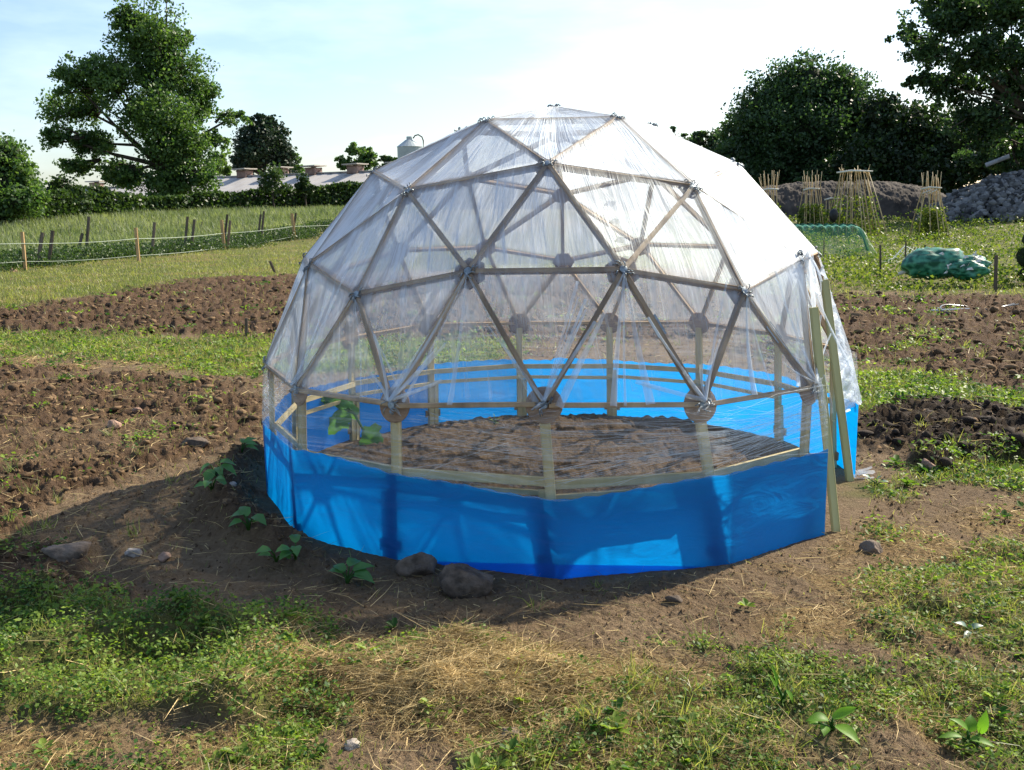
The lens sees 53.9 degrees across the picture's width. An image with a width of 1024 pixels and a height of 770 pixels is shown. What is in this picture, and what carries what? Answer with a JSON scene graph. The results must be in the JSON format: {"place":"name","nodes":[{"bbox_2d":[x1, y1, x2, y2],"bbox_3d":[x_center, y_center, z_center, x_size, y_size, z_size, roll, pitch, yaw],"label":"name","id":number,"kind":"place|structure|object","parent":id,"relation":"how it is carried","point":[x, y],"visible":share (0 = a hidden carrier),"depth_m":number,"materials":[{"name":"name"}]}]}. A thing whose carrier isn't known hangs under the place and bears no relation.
{"place":"outdoors","nodes":[
{"label":"outdoors","id":0,"kind":"place"},
{"bbox_2d":[0,204,374,268],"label":"meadow grass","id":1,"kind":"structure","parent":0,"point":[110,226],"depth_m":57.12,"materials":[{"name":"green plant"}]},
{"bbox_2d":[0,209,1023,769],"bbox_3d":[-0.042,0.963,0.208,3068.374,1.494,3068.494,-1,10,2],"label":"ground","id":2,"kind":"structure","parent":0,"point":[516,439],"depth_m":5.11,"materials":[{"name":"soil"}]},
{"bbox_2d":[0,130,55,222],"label":"round bush tree","id":3,"kind":"object","parent":2,"relation":"on","point":[23,191],"visible":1,"depth_m":57.27,"materials":[{"name":"green plant"}]},
{"bbox_2d":[36,232,43,266],"bbox_3d":[-14.360,-4.016,30.578,0.396,1.246,0.102,-6,11,-24],"label":"old post","id":4,"kind":"object","parent":2,"relation":"on","point":[41,239],"visible":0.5,"depth_m":30.53,"materials":[{"name":"grey wood"}]},
{"bbox_2d":[48,230,54,264],"bbox_3d":[-14.082,-4.065,30.700,0.358,1.293,0.101,-5,11,-24],"label":"old post","id":5,"kind":"object","parent":2,"relation":"on","point":[51,245],"visible":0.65,"depth_m":30.65,"materials":[{"name":"grey wood"}]},
{"bbox_2d":[45,174,78,189],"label":"hedge bush","id":6,"kind":"object","parent":2,"relation":"on","point":[59,182],"visible":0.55,"depth_m":64.46,"materials":[{"name":"green plant"}]},
{"bbox_2d":[41,541,91,562],"bbox_3d":[-2.080,0.805,4.721,0.216,0.141,0.219,-7,12,-31],"label":"stone","id":7,"kind":"object","parent":2,"relation":"on","point":[68,552],"visible":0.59,"depth_m":4.64,"materials":[{"name":"grey stone"}]},
{"bbox_2d":[67,184,94,207],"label":"hedge bush","id":8,"kind":"object","parent":2,"relation":"on","point":[79,188],"visible":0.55,"depth_m":65.13,"materials":[{"name":"green plant"}]},
{"bbox_2d":[78,233,83,246],"bbox_3d":[-15.696,-4.956,36.478,0.428,1.094,0.100,-5,11,-22],"label":"old post","id":9,"kind":"object","parent":2,"relation":"on","point":[81,237],"visible":0.35,"depth_m":36.42,"materials":[{"name":"grey wood"}]},
{"bbox_2d":[85,216,89,247],"bbox_3d":[-15.427,-5.272,36.540,0.368,1.669,0.099,-5,11,-22],"label":"old post","id":10,"kind":"object","parent":2,"relation":"on","point":[87,230],"visible":0.65,"depth_m":36.47,"materials":[{"name":"grey wood"}]},
{"bbox_2d":[86,183,112,212],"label":"hedge bush","id":11,"kind":"object","parent":2,"relation":"on","point":[98,189],"visible":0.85,"depth_m":67.30,"materials":[{"name":"green plant"}]},
{"bbox_2d":[85,181,117,190],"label":"poultry shed","id":12,"kind":"structure","parent":2,"relation":"on","point":[101,184],"depth_m":113.36,"materials":[{"name":"metal"}]},
{"bbox_2d":[107,420,121,429],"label":"stone","id":13,"kind":"object","parent":2,"relation":"on","point":[117,425],"visible":0.9,"depth_m":7.49,"materials":[{"name":"beige stone"}]},
{"bbox_2d":[124,548,142,556],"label":"stone","id":14,"kind":"object","parent":2,"relation":"on","point":[130,553],"visible":0.98,"depth_m":4.73,"materials":[{"name":"grey stone"}]},
{"bbox_2d":[132,407,142,413],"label":"stone","id":15,"kind":"object","parent":2,"relation":"on","point":[135,410],"visible":1,"depth_m":8.05,"materials":[{"name":"beige stone"}]},
{"bbox_2d":[33,0,253,197],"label":"ash tree","id":16,"kind":"object","parent":2,"relation":"on","point":[172,149],"visible":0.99,"depth_m":77.44,"materials":[{"name":"green plant"}]},
{"bbox_2d":[151,222,155,254],"bbox_3d":[-12.994,-5.171,36.422,0.329,1.433,0.096,-4,11,-19],"label":"old post","id":17,"kind":"object","parent":2,"relation":"on","point":[153,234],"visible":0.65,"depth_m":36.36,"materials":[{"name":"grey wood"}]},
{"bbox_2d":[158,552,170,562],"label":"stone","id":18,"kind":"object","parent":2,"relation":"on","point":[163,557],"visible":1,"depth_m":4.66,"materials":[{"name":"grey stone"}]},
{"bbox_2d":[0,218,333,273],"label":"fence verge","id":19,"kind":"structure","parent":2,"relation":"on","point":[237,240],"depth_m":37.10,"materials":[{"name":"green plant"}]},
{"bbox_2d":[184,217,188,244],"bbox_3d":[-12.828,-5.820,39.580,0.344,1.591,0.093,-4,11,-17],"label":"old post","id":20,"kind":"object","parent":2,"relation":"on","point":[186,228],"visible":0.65,"depth_m":39.51,"materials":[{"name":"grey wood"}]},
{"bbox_2d":[7,213,370,269],"bbox_3d":[-11.028,-6.581,43.173,2.126,1.773,37.030,1,10,11],"label":"rope fence","id":21,"kind":"object","parent":2,"relation":"on","point":[23,245],"visible":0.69,"depth_m":32.31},
{"bbox_2d":[190,219,195,248],"bbox_3d":[-12.591,-5.781,39.663,0.354,1.481,0.093,-4,11,-17],"label":"old post","id":22,"kind":"object","parent":2,"relation":"on","point":[193,228],"visible":0.65,"depth_m":39.60,"materials":[{"name":"grey wood"}]},
{"bbox_2d":[182,437,208,447],"bbox_3d":[-2.172,0.397,6.904,0.216,0.083,0.128,-1,10,2],"label":"stone","id":23,"kind":"object","parent":2,"relation":"on","point":[198,441],"visible":0.9,"depth_m":6.85,"materials":[{"name":"grey stone"}]},
{"bbox_2d":[194,475,226,489],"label":"squash seedling","id":24,"kind":"object","parent":2,"relation":"on","point":[219,478],"visible":0.96,"depth_m":5.29,"materials":[{"name":"green plant"}]},
{"bbox_2d":[200,458,236,481],"bbox_3d":[-1.615,0.480,5.513,0.203,0.120,0.157,-3,10,-12],"label":"squash seedling","id":25,"kind":"object","parent":2,"relation":"on","point":[208,475],"visible":0.84,"depth_m":5.53,"materials":[{"name":"green plant"}]},
{"bbox_2d":[224,214,227,235],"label":"old post","id":26,"kind":"object","parent":2,"relation":"on","point":[226,223],"visible":0.65,"depth_m":44.66,"materials":[{"name":"grey wood"}]},
{"bbox_2d":[226,220,230,248],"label":"old post","id":27,"kind":"object","parent":2,"relation":"on","point":[228,235],"visible":0.65,"depth_m":41.89,"materials":[{"name":"grey wood"}]},
{"bbox_2d":[245,318,247,335],"bbox_3d":[-3.323,-0.678,12.599,0.050,0.322,0.032,-1,10,2],"label":"garden stake","id":28,"kind":"object","parent":2,"relation":"on","point":[246,325],"visible":0.65,"depth_m":12.58,"materials":[{"name":"wood"}]},
{"bbox_2d":[229,506,266,530],"bbox_3d":[-1.243,0.641,4.757,0.204,0.106,0.147,-1,10,2],"label":"squash seedling","id":29,"kind":"object","parent":2,"relation":"on","point":[244,511],"visible":0.96,"depth_m":4.74,"materials":[{"name":"green plant"}]},
{"bbox_2d":[240,437,257,452],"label":"squash seedling","id":30,"kind":"object","parent":2,"relation":"on","point":[249,441],"visible":0.93,"depth_m":6.08,"materials":[{"name":"green plant"}]},
{"bbox_2d":[113,161,391,200],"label":"poultry shed","id":31,"kind":"structure","parent":2,"relation":"on","point":[244,179],"depth_m":95.99,"materials":[{"name":"metal"}]},
{"bbox_2d":[204,143,304,175],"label":"green tree","id":32,"kind":"object","parent":2,"relation":"on","point":[226,170],"visible":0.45,"depth_m":117.59,"materials":[{"name":"green plant"}]},
{"bbox_2d":[258,214,261,232],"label":"old post","id":33,"kind":"object","parent":2,"relation":"on","point":[260,217],"visible":0.65,"depth_m":47.89,"materials":[{"name":"grey wood"}]},
{"bbox_2d":[260,211,264,236],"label":"old post","id":34,"kind":"object","parent":2,"relation":"on","point":[263,216],"visible":0.65,"depth_m":47.92,"materials":[{"name":"grey wood"}]},
{"bbox_2d":[228,113,300,174],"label":"dark cypress","id":35,"kind":"object","parent":2,"relation":"on","point":[262,142],"visible":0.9,"depth_m":114.74,"materials":[{"name":"green plant"}]},
{"bbox_2d":[269,261,275,273],"bbox_3d":[-6.021,-2.928,25.394,0.205,0.420,0.058,-3,10,-13],"label":"garden stake","id":36,"kind":"object","parent":2,"relation":"on","point":[272,267],"visible":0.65,"depth_m":25.37,"materials":[{"name":"grey wood"}]},
{"bbox_2d":[256,545,290,561],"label":"squash seedling","id":37,"kind":"object","parent":2,"relation":"on","point":[263,549],"visible":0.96,"depth_m":4.49,"materials":[{"name":"green plant"}]},
{"bbox_2d":[257,161,293,207],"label":"hedge bush","id":38,"kind":"object","parent":2,"relation":"on","point":[266,184],"visible":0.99,"depth_m":76.24,"materials":[{"name":"green plant"}]},
{"bbox_2d":[276,534,301,559],"bbox_3d":[-0.973,0.745,4.526,0.100,0.104,0.203,1,10,12],"label":"squash seedling","id":39,"kind":"object","parent":2,"relation":"on","point":[294,551],"visible":1,"depth_m":4.48,"materials":[{"name":"green plant"}]},
{"bbox_2d":[293,172,318,206],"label":"tree","id":40,"kind":"object","parent":2,"relation":"on","point":[305,185],"visible":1,"depth_m":78.71,"materials":[{"name":"green plant"}]},
{"bbox_2d":[0,171,685,227],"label":"field hedge","id":41,"kind":"object","parent":2,"relation":"on","point":[330,194],"visible":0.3,"depth_m":74.80,"materials":[{"name":"green plant"}]},
{"bbox_2d":[329,557,374,583],"bbox_3d":[-0.679,0.805,4.364,0.239,0.102,0.145,4,11,25],"label":"squash seedling","id":42,"kind":"object","parent":2,"relation":"on","point":[360,570],"visible":1,"depth_m":4.34,"materials":[{"name":"green plant"}]},
{"bbox_2d":[321,397,383,444],"bbox_3d":[-1.063,0.271,6.786,0.485,0.492,0.168,-1,10,2],"label":"squash plant","id":43,"kind":"object","parent":2,"relation":"on","point":[344,415],"visible":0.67,"depth_m":6.75,"materials":[{"name":"green plant"}]},
{"bbox_2d":[344,738,360,750],"bbox_3d":[-0.476,1.073,2.997,0.052,0.040,0.052,-1,10,2],"label":"stone","id":44,"kind":"object","parent":2,"relation":"on","point":[351,744],"visible":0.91,"depth_m":2.99,"materials":[{"name":"grey stone"}]},
{"bbox_2d":[334,141,378,170],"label":"distant willow","id":45,"kind":"object","parent":2,"relation":"on","point":[368,155],"visible":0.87,"depth_m":144.33,"materials":[{"name":"green plant"}]},
{"bbox_2d":[371,154,397,169],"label":"distant bush","id":46,"kind":"object","parent":2,"relation":"on","point":[385,158],"visible":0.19,"depth_m":135.40,"materials":[{"name":"green plant"}]},
{"bbox_2d":[40,619,756,758],"bbox_3d":[-0.436,0.989,3.336,2.496,0.226,1.119,-1,10,2],"label":"straw heap","id":47,"kind":"object","parent":2,"relation":"on","point":[454,677],"visible":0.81,"depth_m":3.29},
{"bbox_2d":[397,134,423,158],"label":"feed silo","id":48,"kind":"object","parent":2,"relation":"on","point":[408,145],"visible":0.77,"depth_m":123.12,"materials":[{"name":"metal"}]},
{"bbox_2d":[395,552,436,576],"bbox_3d":[-0.417,0.808,4.454,0.189,0.141,0.150,-6,11,-24],"label":"stone","id":49,"kind":"object","parent":2,"relation":"on","point":[420,564],"visible":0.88,"depth_m":4.41,"materials":[{"name":"grey stone"}]},
{"bbox_2d":[437,563,493,598],"bbox_3d":[-0.195,0.841,4.260,0.238,0.178,0.233,-1,10,2],"label":"stone","id":50,"kind":"object","parent":2,"relation":"on","point":[459,580],"visible":0.89,"depth_m":4.17,"materials":[{"name":"grey stone"}]},
{"bbox_2d":[499,727,521,738],"bbox_3d":[-0.005,1.053,3.029,0.073,0.049,0.071,-1,10,2],"label":"stone","id":51,"kind":"object","parent":2,"relation":"on","point":[506,730],"visible":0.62,"depth_m":3.01,"materials":[{"name":"grey stone"}]},
{"bbox_2d":[0,224,1023,769],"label":"short grass","id":52,"kind":"structure","parent":2,"relation":"on","point":[36,282],"depth_m":10.37,"materials":[{"name":"green plant"}]},
{"bbox_2d":[0,275,1023,769],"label":"loose straw","id":53,"kind":"object","parent":2,"relation":"on","point":[440,641],"visible":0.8,"depth_m":3.39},
{"bbox_2d":[0,274,1023,767],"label":"soil clods","id":54,"kind":"object","parent":2,"relation":"on","point":[530,328],"visible":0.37,"depth_m":10.40,"materials":[{"name":"brown soil"}]},
{"bbox_2d":[0,337,1023,769],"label":"grass tufts","id":55,"kind":"object","parent":2,"relation":"on","point":[642,671],"visible":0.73,"depth_m":3.28,"materials":[{"name":"green plant"}]},
{"bbox_2d":[0,336,1023,769],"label":"rosette weeds","id":56,"kind":"object","parent":2,"relation":"on","point":[616,716],"visible":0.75,"depth_m":3.15,"materials":[{"name":"green plant"}]},
{"bbox_2d":[0,385,1023,769],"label":"dry stalks","id":57,"kind":"object","parent":2,"relation":"on","point":[512,645],"visible":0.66,"depth_m":3.58,"materials":[{"name":"plant"}]},
{"bbox_2d":[0,273,1023,769],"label":"weeds","id":58,"kind":"object","parent":2,"relation":"on","point":[244,657],"visible":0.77,"depth_m":3.52,"materials":[{"name":"green plant"}]},
{"bbox_2d":[261,103,874,578],"bbox_3d":[0.333,-0.497,5.863,3.535,2.216,3.464,-1,10,2],"label":"dome greenhouse","id":59,"kind":"object","parent":2,"relation":"on","point":[389,221],"visible":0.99,"depth_m":4.82,"materials":[{"name":"clear plastic"}]},
{"bbox_2d":[665,595,682,602],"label":"stone","id":60,"kind":"object","parent":2,"relation":"on","point":[675,598],"visible":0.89,"depth_m":4.06,"materials":[{"name":"grey stone"}]},
{"bbox_2d":[673,687,698,708],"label":"young weed","id":61,"kind":"object","parent":2,"relation":"on","point":[691,699],"visible":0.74,"depth_m":3.16,"materials":[{"name":"green plant"}]},
{"bbox_2d":[669,125,721,151],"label":"treetops","id":62,"kind":"object","parent":2,"relation":"on","point":[697,137],"visible":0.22,"depth_m":152.59,"materials":[{"name":"green plant"}]},
{"bbox_2d":[759,170,785,213],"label":"bean frame","id":63,"kind":"object","parent":2,"relation":"on","point":[771,189],"visible":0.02,"depth_m":43.73,"materials":[{"name":"brown wood"}]},
{"bbox_2d":[767,665,792,705],"bbox_3d":[0.825,0.929,3.097,0.081,0.144,0.020,1,10,11],"label":"tall leaf weed","id":64,"kind":"object","parent":2,"relation":"on","point":[789,693],"visible":1,"depth_m":3.10,"materials":[{"name":"green plant"}]},
{"bbox_2d":[712,47,881,186],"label":"round willow","id":65,"kind":"object","parent":2,"relation":"on","point":[791,121],"visible":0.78,"depth_m":67.11,"materials":[{"name":"green plant"}]},
{"bbox_2d":[795,170,828,232],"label":"bean frame","id":66,"kind":"object","parent":2,"relation":"on","point":[803,213],"visible":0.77,"depth_m":43.36,"materials":[{"name":"brown wood"}]},
{"bbox_2d":[614,211,1023,295],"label":"vegetable foliage","id":67,"kind":"object","parent":2,"relation":"on","point":[965,248],"visible":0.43,"depth_m":28.56,"materials":[{"name":"green plant"}]},
{"bbox_2d":[794,223,869,250],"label":"net tunnel","id":68,"kind":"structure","parent":2,"relation":"on","point":[847,225],"depth_m":28.55,"materials":[{"name":"green"}]},
{"bbox_2d":[805,706,859,743],"bbox_3d":[0.936,0.985,2.940,0.155,0.095,0.078,2,11,17],"label":"broad leaf weed","id":69,"kind":"object","parent":2,"relation":"on","point":[845,729],"visible":1,"depth_m":2.95,"materials":[{"name":"green plant"}]},
{"bbox_2d":[820,194,845,229],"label":"bean frame","id":70,"kind":"object","parent":2,"relation":"on","point":[827,210],"visible":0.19,"depth_m":45.04,"materials":[{"name":"brown wood"}]},
{"bbox_2d":[762,180,945,220],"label":"earth bank","id":71,"kind":"structure","parent":2,"relation":"on","point":[895,197],"depth_m":53.95,"materials":[{"name":"soil"}]},
{"bbox_2d":[824,165,887,235],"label":"bean frame","id":72,"kind":"object","parent":2,"relation":"on","point":[858,198],"visible":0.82,"depth_m":40.90,"materials":[{"name":"brown wood"}]},
{"bbox_2d":[829,208,838,221],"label":"dark bag","id":73,"kind":"object","parent":72,"relation":"hanging from","point":[833,215],"visible":1,"depth_m":40.32,"materials":[{"name":"plastic"}]},
{"bbox_2d":[859,539,882,554],"bbox_3d":[1.649,0.747,4.627,0.096,0.073,0.100,-6,11,-25],"label":"stone","id":74,"kind":"object","parent":2,"relation":"on","point":[871,546],"visible":0.94,"depth_m":4.60,"materials":[{"name":"grey stone"}]},
{"bbox_2d":[864,474,887,484],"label":"white leaf weed","id":75,"kind":"object","parent":2,"relation":"on","point":[884,480],"visible":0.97,"depth_m":5.67,"materials":[{"name":"green plant"}]},
{"bbox_2d":[879,245,880,278],"bbox_3d":[7.349,-2.399,20.082,0.065,0.788,0.038,-1,10,2],"label":"garden stake","id":76,"kind":"object","parent":2,"relation":"on","point":[880,259],"visible":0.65,"depth_m":20.06,"materials":[{"name":"wood"}]},
{"bbox_2d":[883,245,922,262],"bbox_3d":[10.484,-3.257,25.522,2.248,0.549,1.147,-10,13,-41],"label":"white net","id":77,"kind":"object","parent":2,"relation":"on","point":[895,256],"visible":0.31,"depth_m":25.64,"materials":[{"name":"fabric"}]},
{"bbox_2d":[814,87,1001,194],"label":"shaded thicket","id":78,"kind":"object","parent":2,"relation":"on","point":[912,139],"visible":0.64,"depth_m":62.07,"materials":[{"name":"green plant"}]},
{"bbox_2d":[921,458,937,468],"bbox_3d":[2.471,0.488,5.960,0.087,0.103,0.095,-1,10,2],"label":"stone","id":79,"kind":"object","parent":2,"relation":"on","point":[926,463],"visible":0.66,"depth_m":5.93,"materials":[{"name":"grey stone"}]},
{"bbox_2d":[909,170,953,238],"bbox_3d":[16.031,-6.718,38.254,1.351,2.804,1.482,-1,10,2],"label":"bean frame","id":80,"kind":"object","parent":2,"relation":"on","point":[932,219],"visible":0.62,"depth_m":38.17,"materials":[{"name":"brown wood"}]},
{"bbox_2d":[857,392,1023,472],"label":"compost clods","id":81,"kind":"object","parent":2,"relation":"on","point":[966,419],"visible":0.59,"depth_m":6.74,"materials":[{"name":"black soil"}]},
{"bbox_2d":[901,247,991,280],"bbox_3d":[8.002,-2.238,18.556,1.544,0.623,0.820,3,11,22],"label":"net bundle","id":82,"kind":"object","parent":2,"relation":"on","point":[953,262],"visible":0.99,"depth_m":18.35,"materials":[{"name":"green plastic"}]},
{"bbox_2d":[932,308,969,310],"bbox_3d":[6.159,-1.060,14.144,0.553,0.031,0.024,-2,10,-3],"label":"white rod","id":83,"kind":"object","parent":2,"relation":"on","point":[948,309],"visible":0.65,"depth_m":14.13,"materials":[{"name":"plastic"}]},
{"bbox_2d":[884,0,1023,172],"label":"overhanging tree","id":84,"kind":"object","parent":2,"relation":"on","point":[989,55],"visible":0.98,"depth_m":50.54,"materials":[{"name":"green plant"}]},
{"bbox_2d":[938,709,993,746],"bbox_3d":[1.345,1.028,3.002,0.162,0.102,0.104,-1,10,2],"label":"broad leaf weed","id":85,"kind":"object","parent":2,"relation":"on","point":[969,724],"visible":0.94,"depth_m":3.01,"materials":[{"name":"green plant"}]},
{"bbox_2d":[954,621,982,637],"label":"grey leaf weed","id":86,"kind":"object","parent":2,"relation":"on","point":[974,625],"visible":0.79,"depth_m":3.75,"materials":[{"name":"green plant"}]},
{"bbox_2d":[915,169,1023,222],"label":"rubble heap","id":87,"kind":"object","parent":2,"relation":"on","point":[994,197],"visible":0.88,"depth_m":48.12,"materials":[{"name":"grey stone"}]},
{"bbox_2d":[985,154,1009,166],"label":"pale pole","id":88,"kind":"object","parent":87,"relation":"on","point":[997,160],"visible":1,"depth_m":50.28,"materials":[{"name":"grey metal"}]},
{"bbox_2d":[936,303,1018,316],"bbox_3d":[6.966,-1.019,14.129,2.144,0.188,1.388,-1,10,2],"label":"hose coil","id":89,"kind":"object","parent":2,"relation":"on","point":[1012,304],"visible":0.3,"depth_m":14.44,"materials":[{"name":"white plastic"}]},
{"bbox_2d":[993,255,997,291],"bbox_3d":[8.268,-1.864,17.209,0.072,0.711,0.050,-1,10,2],"label":"garden stake","id":90,"kind":"object","parent":2,"relation":"on","point":[995,271],"visible":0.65,"depth_m":17.19,"materials":[{"name":"wood"}]},
{"bbox_2d":[977,106,1023,174],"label":"bright thicket","id":91,"kind":"object","parent":2,"relation":"on","point":[1016,137],"visible":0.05,"depth_m":61.58,"materials":[{"name":"green plant"}]},
{"bbox_2d":[1015,235,1023,280],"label":"edge bush","id":92,"kind":"object","parent":2,"relation":"on","point":[1020,256],"visible":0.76,"depth_m":18.57,"materials":[{"name":"green plant"}]},
{"bbox_2d":[0,0,1023,186],"label":"sky","id":93,"kind":"structure","parent":0,"point":[377,74],"materials":[{"name":"white"}]}
]}

